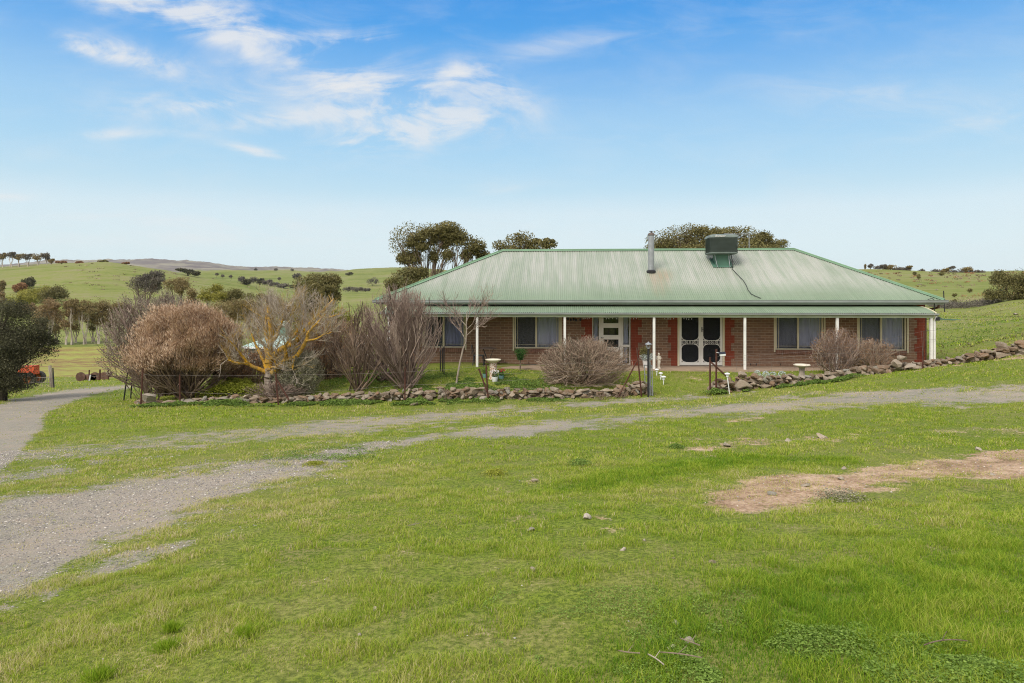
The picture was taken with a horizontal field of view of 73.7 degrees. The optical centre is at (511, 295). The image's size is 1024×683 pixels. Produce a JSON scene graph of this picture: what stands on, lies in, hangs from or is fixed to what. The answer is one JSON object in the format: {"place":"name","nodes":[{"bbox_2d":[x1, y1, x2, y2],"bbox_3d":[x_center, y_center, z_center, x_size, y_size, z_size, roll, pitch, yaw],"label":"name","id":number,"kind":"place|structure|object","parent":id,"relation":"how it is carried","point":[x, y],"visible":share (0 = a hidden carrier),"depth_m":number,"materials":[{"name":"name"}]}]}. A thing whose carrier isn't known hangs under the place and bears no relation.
{"place":"outdoors","nodes":[
{"label":"outdoors","id":0,"kind":"place"},
{"bbox_2d":[24,346,129,377],"bbox_3d":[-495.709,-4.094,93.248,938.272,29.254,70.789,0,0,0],"label":"field","id":1,"kind":"structure","parent":0,"point":[71,361],"depth_m":87.85,"materials":[{"name":"green plant"}]},
{"bbox_2d":[0,293,1023,682],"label":"ground","id":2,"kind":"structure","parent":0,"point":[682,381],"depth_m":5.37,"materials":[{"name":"plant"}]},
{"bbox_2d":[18,365,45,384],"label":"tractor","id":3,"kind":"object","parent":2,"relation":"on","point":[41,374],"visible":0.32,"depth_m":44.02,"materials":[{"name":"orange paint"}]},
{"bbox_2d":[0,293,64,400],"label":"dark wattle","id":4,"kind":"object","parent":2,"relation":"on","point":[18,349],"visible":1,"depth_m":26.60,"materials":[{"name":"green plant"}]},
{"bbox_2d":[26,365,54,387],"bbox_3d":[-26.283,4.581,38.114,1.654,1.393,0.318,0,0,0],"label":"field fence","id":5,"kind":"object","parent":2,"relation":"on","point":[51,375],"visible":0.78,"depth_m":38.01,"materials":[{"name":"wood"}]},
{"bbox_2d":[76,372,112,380],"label":"old machinery","id":6,"kind":"object","parent":2,"relation":"on","point":[81,376],"visible":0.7,"depth_m":51.40,"materials":[{"name":"brown metal"}]},
{"bbox_2d":[76,660,122,682],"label":"grass tuft","id":7,"kind":"object","parent":2,"relation":"on","point":[95,676],"visible":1,"depth_m":3.10,"materials":[{"name":"green plant"}]},
{"bbox_2d":[119,351,173,399],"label":"bare bush","id":8,"kind":"object","parent":2,"relation":"on","point":[147,389],"visible":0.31,"depth_m":22.39,"materials":[{"name":"brown plant"}]},
{"bbox_2d":[91,285,206,395],"bbox_3d":[-13.116,1.676,25.540,4.514,4.209,3.446,0,0,0],"label":"bare bush","id":9,"kind":"object","parent":2,"relation":"on","point":[114,334],"visible":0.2,"depth_m":25.01,"materials":[{"name":"brown plant"}]},
{"bbox_2d":[142,393,156,401],"bbox_3d":[-11.268,3.163,21.166,0.428,0.289,0.233,0,0,-38],"label":"boulder","id":10,"kind":"object","parent":2,"relation":"on","point":[147,397],"visible":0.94,"depth_m":21.15,"materials":[{"name":"stone"}]},
{"bbox_2d":[148,635,182,653],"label":"grass tuft","id":11,"kind":"object","parent":2,"relation":"on","point":[167,645],"visible":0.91,"depth_m":3.38,"materials":[{"name":"green plant"}]},
{"bbox_2d":[157,619,187,633],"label":"grass tuft","id":12,"kind":"object","parent":2,"relation":"on","point":[170,627],"visible":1,"depth_m":3.62,"materials":[{"name":"green plant"}]},
{"bbox_2d":[116,297,251,398],"bbox_3d":[-10.960,1.734,22.812,4.136,3.474,3.291,0,0,0],"label":"tan bush","id":13,"kind":"object","parent":2,"relation":"on","point":[184,339],"visible":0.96,"depth_m":22.11,"materials":[{"name":"brown plant"}]},
{"bbox_2d":[208,297,260,330],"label":"gum tree","id":14,"kind":"object","parent":2,"relation":"on","point":[235,307],"visible":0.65,"depth_m":94.48,"materials":[{"name":"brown plant"}]},
{"bbox_2d":[209,358,263,382],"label":"dry thicket","id":15,"kind":"object","parent":2,"relation":"on","point":[242,371],"visible":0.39,"depth_m":23.82,"materials":[{"name":"brown plant"}]},
{"bbox_2d":[194,373,285,396],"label":"ground cover","id":16,"kind":"object","parent":2,"relation":"on","point":[238,385],"visible":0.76,"depth_m":22.71,"materials":[{"name":"green plant"}]},
{"bbox_2d":[224,620,265,640],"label":"grass tuft","id":17,"kind":"object","parent":2,"relation":"on","point":[247,629],"visible":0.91,"depth_m":3.48,"materials":[{"name":"green plant"}]},
{"bbox_2d":[217,345,290,383],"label":"dry thicket","id":18,"kind":"object","parent":2,"relation":"on","point":[257,361],"visible":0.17,"depth_m":25.64,"materials":[{"name":"brown plant"}]},
{"bbox_2d":[243,335,306,354],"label":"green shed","id":19,"kind":"structure","parent":2,"relation":"on","point":[250,346],"depth_m":46.49,"materials":[{"name":"white metal"}]},
{"bbox_2d":[243,381,307,400],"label":"bare bush","id":20,"kind":"object","parent":2,"relation":"on","point":[274,394],"visible":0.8,"depth_m":21.78,"materials":[{"name":"brown plant"}]},
{"bbox_2d":[251,300,299,334],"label":"gum tree","id":21,"kind":"object","parent":2,"relation":"on","point":[274,314],"visible":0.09,"depth_m":84.80,"materials":[{"name":"green plant"}]},
{"bbox_2d":[217,277,350,395],"bbox_3d":[-7.400,1.374,22.357,4.350,4.103,3.365,0,0,0],"label":"lichen tree","id":22,"kind":"object","parent":2,"relation":"on","point":[270,340],"visible":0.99,"depth_m":22.10,"materials":[{"name":"brown plant"}]},
{"bbox_2d":[112,395,464,407],"bbox_3d":[-6.581,3.212,20.593,10.811,0.352,1.271,0,0,0],"label":"ground cover","id":23,"kind":"object","parent":2,"relation":"on","point":[334,402],"visible":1,"depth_m":20.53,"materials":[{"name":"green plant"}]},
{"bbox_2d":[270,343,324,395],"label":"grey green shrub","id":24,"kind":"object","parent":2,"relation":"on","point":[300,377],"visible":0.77,"depth_m":22.16,"materials":[{"name":"plant"}]},
{"bbox_2d":[248,444,379,459],"bbox_3d":[-3.182,2.442,10.631,2.872,0.254,1.445,0,0,11],"label":"clover","id":25,"kind":"object","parent":2,"relation":"on","point":[329,457],"visible":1,"depth_m":10.27,"materials":[{"name":"green plant"}]},
{"bbox_2d":[291,272,343,317],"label":"gum tree","id":26,"kind":"object","parent":2,"relation":"on","point":[326,284],"visible":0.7,"depth_m":61.35,"materials":[{"name":"green plant"}]},
{"bbox_2d":[287,307,359,339],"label":"wattle shrub","id":27,"kind":"object","parent":2,"relation":"on","point":[348,318],"visible":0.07,"depth_m":35.74,"materials":[{"name":"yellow plant"}]},
{"bbox_2d":[280,308,367,378],"bbox_3d":[-6.856,1.772,25.002,3.324,2.689,2.780,0,0,0],"label":"dry thicket","id":28,"kind":"object","parent":2,"relation":"on","point":[334,372],"visible":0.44,"depth_m":24.59,"materials":[{"name":"brown plant"}]},
{"bbox_2d":[323,301,389,391],"bbox_3d":[-5.084,1.600,22.412,2.219,3.112,1.901,0,0,0],"label":"bare bush","id":29,"kind":"object","parent":2,"relation":"on","point":[362,384],"visible":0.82,"depth_m":22.17,"materials":[{"name":"brown plant"}]},
{"bbox_2d":[339,334,398,369],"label":"dry thicket","id":30,"kind":"object","parent":2,"relation":"on","point":[367,355],"visible":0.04,"depth_m":25.88,"materials":[{"name":"brown plant"}]},
{"bbox_2d":[351,349,411,380],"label":"bare bush","id":31,"kind":"object","parent":2,"relation":"on","point":[382,376],"visible":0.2,"depth_m":23.35,"materials":[{"name":"brown plant"}]},
{"bbox_2d":[140,348,641,404],"bbox_3d":[-3.671,2.535,20.727,15.293,1.914,0.098,0,0,0],"label":"wire fence","id":32,"kind":"object","parent":2,"relation":"on","point":[485,386],"visible":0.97,"depth_m":20.74,"materials":[{"name":"grey metal"}]},
{"bbox_2d":[134,381,651,403],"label":"dry stone wall","id":33,"kind":"structure","parent":2,"relation":"on","point":[633,388],"depth_m":21.03,"materials":[{"name":"grey stone"}]},
{"bbox_2d":[359,278,445,389],"bbox_3d":[-3.598,1.251,22.283,2.847,3.650,2.308,0,0,0],"label":"bare bush","id":34,"kind":"object","parent":2,"relation":"on","point":[402,314],"visible":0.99,"depth_m":22.03,"materials":[{"name":"brown plant"}]},
{"bbox_2d":[383,265,430,290],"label":"gum tree","id":35,"kind":"object","parent":2,"relation":"on","point":[419,273],"visible":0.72,"depth_m":45.84,"materials":[{"name":"green plant"}]},
{"bbox_2d":[388,220,490,280],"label":"gum tree","id":36,"kind":"object","parent":2,"relation":"on","point":[445,235],"visible":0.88,"depth_m":51.71,"materials":[{"name":"green plant"}]},
{"bbox_2d":[440,345,444,374],"bbox_3d":[-2.484,2.325,24.300,0.046,1.133,0.671,0,0,-18],"label":"post","id":37,"kind":"object","parent":2,"relation":"on","point":[443,359],"visible":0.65,"depth_m":23.99,"materials":[{"name":"metal"}]},
{"bbox_2d":[312,367,609,407],"bbox_3d":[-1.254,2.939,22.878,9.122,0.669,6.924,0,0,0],"label":"ground cover","id":38,"kind":"object","parent":2,"relation":"on","point":[518,384],"visible":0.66,"depth_m":22.55,"materials":[{"name":"green plant"}]},
{"bbox_2d":[428,282,501,382],"bbox_3d":[-1.407,1.252,22.852,2.851,3.612,1.685,0,0,24],"label":"bare sapling","id":39,"kind":"object","parent":2,"relation":"on","point":[455,313],"visible":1,"depth_m":22.48,"materials":[{"name":"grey plant"}]},
{"bbox_2d":[485,359,500,379],"bbox_3d":[-0.639,2.496,23.200,0.536,0.687,0.536,0,0,0],"label":"bird bath","id":40,"kind":"object","parent":2,"relation":"on","point":[493,363],"visible":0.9,"depth_m":23.09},
{"bbox_2d":[477,468,516,477],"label":"weed","id":41,"kind":"object","parent":2,"relation":"on","point":[497,471],"visible":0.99,"depth_m":8.22,"materials":[{"name":"green plant"}]},
{"bbox_2d":[444,395,587,403],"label":"ground cover","id":42,"kind":"object","parent":2,"relation":"on","point":[497,398],"visible":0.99,"depth_m":20.64,"materials":[{"name":"green plant"}]},
{"bbox_2d":[514,348,528,370],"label":"rose bush","id":43,"kind":"object","parent":2,"relation":"on","point":[520,356],"visible":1,"depth_m":24.84,"materials":[{"name":"green plant"}]},
{"bbox_2d":[488,229,557,251],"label":"gum tree","id":44,"kind":"object","parent":2,"relation":"on","point":[527,243],"visible":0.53,"depth_m":49.84,"materials":[{"name":"green plant"}]},
{"bbox_2d":[567,458,595,467],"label":"weed","id":45,"kind":"object","parent":2,"relation":"on","point":[581,461],"visible":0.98,"depth_m":8.64,"materials":[{"name":"green plant"}]},
{"bbox_2d":[555,336,611,381],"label":"round bush","id":46,"kind":"object","parent":2,"relation":"on","point":[578,361],"visible":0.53,"depth_m":22.69,"materials":[{"name":"brown plant"}]},
{"bbox_2d":[535,334,633,386],"bbox_3d":[2.449,2.121,22.863,3.440,1.810,2.914,0,0,0],"label":"round bush","id":47,"kind":"object","parent":2,"relation":"on","point":[554,364],"visible":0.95,"depth_m":22.54,"materials":[{"name":"brown plant"}]},
{"bbox_2d":[581,391,614,399],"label":"dead weed","id":48,"kind":"object","parent":2,"relation":"on","point":[600,395],"visible":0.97,"depth_m":20.56,"materials":[{"name":"brown plant"}]},
{"bbox_2d":[479,583,757,682],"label":"clover","id":49,"kind":"object","parent":2,"relation":"on","point":[644,636],"visible":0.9,"depth_m":3.38,"materials":[{"name":"green plant"}]},
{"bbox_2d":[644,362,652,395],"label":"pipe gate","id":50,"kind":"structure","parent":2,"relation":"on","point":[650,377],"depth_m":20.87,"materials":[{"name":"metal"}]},
{"bbox_2d":[645,342,651,396],"bbox_3d":[4.135,2.273,20.700,0.216,1.775,0.211,0,0,0],"label":"lamp post","id":51,"kind":"object","parent":2,"relation":"on","point":[648,343],"visible":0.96,"depth_m":20.67,"materials":[{"name":"metal"}]},
{"bbox_2d":[370,231,948,371],"bbox_3d":[5.611,0.123,29.930,21.760,5.914,9.990,0,0,4],"label":"farmhouse","id":52,"kind":"object","parent":2,"relation":"on","point":[686,309],"visible":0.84,"depth_m":26.75,"materials":[{"name":"green metal"}]},
{"bbox_2d":[422,312,465,351],"bbox_3d":[-2.697,1.373,27.371,1.778,1.725,0.254,0,0,4],"label":"window","id":53,"kind":"structure","parent":52,"relation":"in","point":[453,339],"depth_m":27.39,"materials":[{"name":"grey glass"}]},
{"bbox_2d":[513,312,561,352],"bbox_3d":[1.001,1.379,27.112,1.937,1.737,0.254,0,0,4],"label":"window","id":54,"kind":"structure","parent":52,"relation":"in","point":[530,332],"depth_m":27.13,"materials":[{"name":"grey glass"}]},
{"bbox_2d":[592,312,629,364],"bbox_3d":[3.916,1.640,26.979,1.482,2.140,0.355,0,0,4],"label":"entry door","id":55,"kind":"structure","parent":52,"relation":"in","point":[611,329],"depth_m":26.93,"materials":[{"name":"white paint"}]},
{"bbox_2d":[639,346,656,367],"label":"potted plant","id":56,"kind":"object","parent":52,"relation":"on","point":[643,352],"visible":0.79,"depth_m":25.55,"materials":[{"name":"green plant"}]},
{"bbox_2d":[677,312,724,365],"bbox_3d":[7.364,1.625,26.680,1.800,2.210,0.430,0,0,4],"label":"double screen door","id":57,"kind":"structure","parent":52,"relation":"in","point":[698,338],"depth_m":26.61,"materials":[{"name":"beige paint"}]},
{"bbox_2d":[774,318,824,353],"bbox_3d":[11.092,1.378,26.407,1.932,1.737,0.254,0,0,4],"label":"window","id":58,"kind":"structure","parent":52,"relation":"in","point":[791,335],"depth_m":26.47,"materials":[{"name":"grey glass"}]},
{"bbox_2d":[857,318,908,354],"bbox_3d":[14.182,1.385,26.191,1.902,1.750,0.254,0,0,4],"label":"window","id":59,"kind":"structure","parent":52,"relation":"in","point":[878,328],"depth_m":26.25,"materials":[{"name":"grey glass"}]},
{"bbox_2d":[644,222,732,248],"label":"gum tree","id":60,"kind":"object","parent":2,"relation":"on","point":[688,239],"visible":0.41,"depth_m":54.60,"materials":[{"name":"green plant"}]},
{"bbox_2d":[736,380,751,387],"bbox_3d":[7.142,2.709,20.983,0.479,0.277,0.324,0,0,0],"label":"boulder","id":61,"kind":"object","parent":2,"relation":"on","point":[742,384],"visible":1,"depth_m":20.90,"materials":[{"name":"stone"}]},
{"bbox_2d":[720,225,790,247],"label":"gum tree","id":62,"kind":"object","parent":2,"relation":"on","point":[762,240],"visible":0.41,"depth_m":57.49,"materials":[{"name":"green plant"}]},
{"bbox_2d":[697,373,866,394],"bbox_3d":[8.292,2.686,20.988,5.560,0.642,0.855,0,0,-3],"label":"ground cover","id":63,"kind":"object","parent":2,"relation":"on","point":[782,385],"visible":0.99,"depth_m":20.95,"materials":[{"name":"green plant"}]},
{"bbox_2d":[793,364,810,377],"bbox_3d":[9.471,2.522,22.300,0.533,0.577,0.524,0,0,0],"label":"shell bird bath","id":64,"kind":"object","parent":2,"relation":"on","point":[801,367],"visible":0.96,"depth_m":22.22,"materials":[{"name":"stone"}]},
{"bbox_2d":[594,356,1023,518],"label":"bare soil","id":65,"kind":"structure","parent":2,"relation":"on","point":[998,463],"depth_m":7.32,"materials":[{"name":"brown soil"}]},
{"bbox_2d":[800,487,878,505],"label":"weed","id":66,"kind":"object","parent":65,"relation":"on","point":[842,493],"visible":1,"depth_m":6.21,"materials":[{"name":"green plant"}]},
{"bbox_2d":[809,326,864,371],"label":"brown bush","id":67,"kind":"object","parent":2,"relation":"on","point":[821,345],"visible":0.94,"depth_m":23.08,"materials":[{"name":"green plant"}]},
{"bbox_2d":[679,618,1023,682],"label":"clover","id":68,"kind":"object","parent":2,"relation":"on","point":[984,661],"visible":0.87,"depth_m":2.85,"materials":[{"name":"green plant"}]},
{"bbox_2d":[709,322,1019,394],"bbox_3d":[11.627,1.960,21.295,11.211,2.364,0.621,0,0,-6],"label":"wire fence","id":69,"kind":"object","parent":2,"relation":"on","point":[715,366],"visible":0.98,"depth_m":20.98,"materials":[{"name":"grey metal"}]},
{"bbox_2d":[707,340,1023,392],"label":"dry stone wall","id":70,"kind":"structure","parent":2,"relation":"on","point":[1001,351],"depth_m":21.55,"materials":[{"name":"grey stone"}]},
{"bbox_2d":[891,359,901,368],"bbox_3d":[12.195,2.150,21.577,0.352,0.299,0.246,0,0,-16],"label":"boulder","id":71,"kind":"object","parent":70,"relation":"on","point":[895,363],"visible":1,"depth_m":21.52,"materials":[{"name":"stone"}]},
{"bbox_2d":[846,336,898,366],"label":"brown bush","id":72,"kind":"object","parent":2,"relation":"on","point":[868,353],"visible":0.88,"depth_m":23.07,"materials":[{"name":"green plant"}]},
{"bbox_2d":[927,298,1007,308],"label":"scrub line","id":73,"kind":"object","parent":2,"relation":"on","point":[958,305],"visible":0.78,"depth_m":68.05,"materials":[{"name":"green plant"}]},
{"bbox_2d":[927,301,1023,353],"bbox_3d":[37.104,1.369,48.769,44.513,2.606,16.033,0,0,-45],"label":"slope weeds","id":74,"kind":"object","parent":2,"relation":"on","point":[947,343],"visible":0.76,"depth_m":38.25,"materials":[{"name":"green plant"}]},
{"bbox_2d":[982,269,1023,300],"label":"round shrub","id":75,"kind":"object","parent":2,"relation":"on","point":[998,279],"visible":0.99,"depth_m":65.90,"materials":[{"name":"green plant"}]},
{"bbox_2d":[0,385,1023,600],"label":"gravel track","id":76,"kind":"structure","parent":0,"point":[30,425],"depth_m":9.94,"materials":[{"name":"grey gravel"}]},
{"bbox_2d":[0,424,1022,677],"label":"loose gravel","id":77,"kind":"structure","parent":76,"relation":"on","point":[100,514],"depth_m":7.63,"materials":[{"name":"grey gravel"}]},
{"bbox_2d":[300,460,329,466],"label":"weed","id":78,"kind":"object","parent":77,"relation":"on","point":[315,463],"visible":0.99,"depth_m":9.48,"materials":[{"name":"green plant"}]},
{"bbox_2d":[0,258,1023,346],"bbox_3d":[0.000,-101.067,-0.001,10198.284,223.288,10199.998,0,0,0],"label":"hills","id":79,"kind":"structure","parent":0,"point":[42,273],"depth_m":346.89,"materials":[{"name":"green plant"}]},
{"bbox_2d":[12,282,27,291],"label":"hillside shrub","id":80,"kind":"object","parent":79,"relation":"on","point":[17,287],"visible":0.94,"depth_m":288.14,"materials":[{"name":"brown plant"}]},
{"bbox_2d":[5,290,37,306],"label":"hillside shrub","id":81,"kind":"object","parent":79,"relation":"on","point":[26,298],"visible":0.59,"depth_m":231.51,"materials":[{"name":"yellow plant"}]},
{"bbox_2d":[19,276,35,287],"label":"hillside shrub","id":82,"kind":"object","parent":79,"relation":"on","point":[29,282],"visible":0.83,"depth_m":300.47,"materials":[{"name":"green plant"}]},
{"bbox_2d":[18,285,50,302],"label":"hillside shrub","id":83,"kind":"object","parent":79,"relation":"on","point":[35,291],"visible":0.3,"depth_m":251.55,"materials":[{"name":"green plant"}]},
{"bbox_2d":[29,304,50,344],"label":"sapling gum","id":84,"kind":"object","parent":79,"relation":"on","point":[41,311],"visible":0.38,"depth_m":127.44,"materials":[{"name":"green plant"}]},
{"bbox_2d":[38,297,61,343],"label":"sapling gum","id":85,"kind":"object","parent":79,"relation":"on","point":[51,306],"visible":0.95,"depth_m":127.88,"materials":[{"name":"green plant"}]},
{"bbox_2d":[36,284,69,303],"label":"hillside shrub","id":86,"kind":"object","parent":79,"relation":"on","point":[60,293],"visible":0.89,"depth_m":243.67,"materials":[{"name":"green plant"}]},
{"bbox_2d":[48,309,64,341],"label":"sapling gum","id":87,"kind":"object","parent":79,"relation":"on","point":[55,329],"visible":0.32,"depth_m":132.32,"materials":[{"name":"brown plant"}]},
{"bbox_2d":[51,298,78,344],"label":"sapling gum","id":88,"kind":"object","parent":79,"relation":"on","point":[65,323],"visible":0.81,"depth_m":128.53,"materials":[{"name":"green plant"}]},
{"bbox_2d":[62,298,78,344],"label":"sapling gum","id":89,"kind":"object","parent":79,"relation":"on","point":[71,303],"visible":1,"depth_m":128.52,"materials":[{"name":"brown plant"}]},
{"bbox_2d":[70,307,83,342],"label":"sapling gum","id":90,"kind":"object","parent":79,"relation":"on","point":[75,327],"visible":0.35,"depth_m":133.55,"materials":[{"name":"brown plant"}]},
{"bbox_2d":[70,297,97,344],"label":"sapling gum","id":91,"kind":"object","parent":79,"relation":"on","point":[85,309],"visible":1,"depth_m":129.47,"materials":[{"name":"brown plant"}]},
{"bbox_2d":[85,313,97,341],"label":"sapling gum","id":92,"kind":"object","parent":79,"relation":"on","point":[92,328],"visible":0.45,"depth_m":134.91,"materials":[{"name":"green plant"}]},
{"bbox_2d":[90,297,108,343],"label":"sapling gum","id":93,"kind":"object","parent":79,"relation":"on","point":[100,307],"visible":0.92,"depth_m":130.78,"materials":[{"name":"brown plant"}]},
{"bbox_2d":[101,301,115,340],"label":"sapling gum","id":94,"kind":"object","parent":79,"relation":"on","point":[107,323],"visible":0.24,"depth_m":135.74,"materials":[{"name":"green plant"}]},
{"bbox_2d":[102,300,125,341],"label":"sapling gum","id":95,"kind":"object","parent":79,"relation":"on","point":[114,305],"visible":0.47,"depth_m":131.16,"materials":[{"name":"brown plant"}]},
{"bbox_2d":[125,269,165,316],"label":"gum tree","id":96,"kind":"object","parent":79,"relation":"on","point":[155,278],"visible":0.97,"depth_m":149.54,"materials":[{"name":"green plant"}]},
{"bbox_2d":[161,276,190,303],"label":"gum tree","id":97,"kind":"object","parent":79,"relation":"on","point":[180,284],"visible":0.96,"depth_m":139.51,"materials":[{"name":"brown plant"}]},
{"bbox_2d":[64,263,289,298],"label":"hill scrub","id":98,"kind":"object","parent":79,"relation":"on","point":[128,283],"visible":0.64,"depth_m":334.79,"materials":[{"name":"green plant"}]},
{"bbox_2d":[175,268,200,275],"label":"pine windbreak","id":99,"kind":"object","parent":79,"relation":"on","point":[192,272],"visible":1,"depth_m":393.42,"materials":[{"name":"green plant"}]},
{"bbox_2d":[186,287,200,304],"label":"gum tree","id":100,"kind":"object","parent":79,"relation":"on","point":[191,294],"visible":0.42,"depth_m":99.53,"materials":[{"name":"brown plant"}]},
{"bbox_2d":[197,283,227,305],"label":"gum tree","id":101,"kind":"object","parent":79,"relation":"on","point":[209,296],"visible":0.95,"depth_m":119.16,"materials":[{"name":"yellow plant"}]},
{"bbox_2d":[218,287,244,323],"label":"gum tree","id":102,"kind":"object","parent":79,"relation":"on","point":[236,293],"visible":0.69,"depth_m":124.91,"materials":[{"name":"green plant"}]},
{"bbox_2d":[241,293,279,338],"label":"gum tree","id":103,"kind":"object","parent":79,"relation":"on","point":[247,295],"visible":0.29,"depth_m":119.71,"materials":[{"name":"green plant"}]},
{"bbox_2d":[877,270,1010,307],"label":"tussock","id":104,"kind":"object","parent":79,"relation":"on","point":[952,279],"visible":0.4,"depth_m":170.30,"materials":[{"name":"green plant"}]},
{"bbox_2d":[868,271,1023,297],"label":"tussock","id":105,"kind":"object","parent":79,"relation":"on","point":[951,281],"visible":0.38,"depth_m":159.47,"materials":[{"name":"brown plant"}]},
{"bbox_2d":[0,0,1023,271],"label":"sky","id":106,"kind":"structure","parent":0,"point":[247,133],"materials":[{"name":"blue"}]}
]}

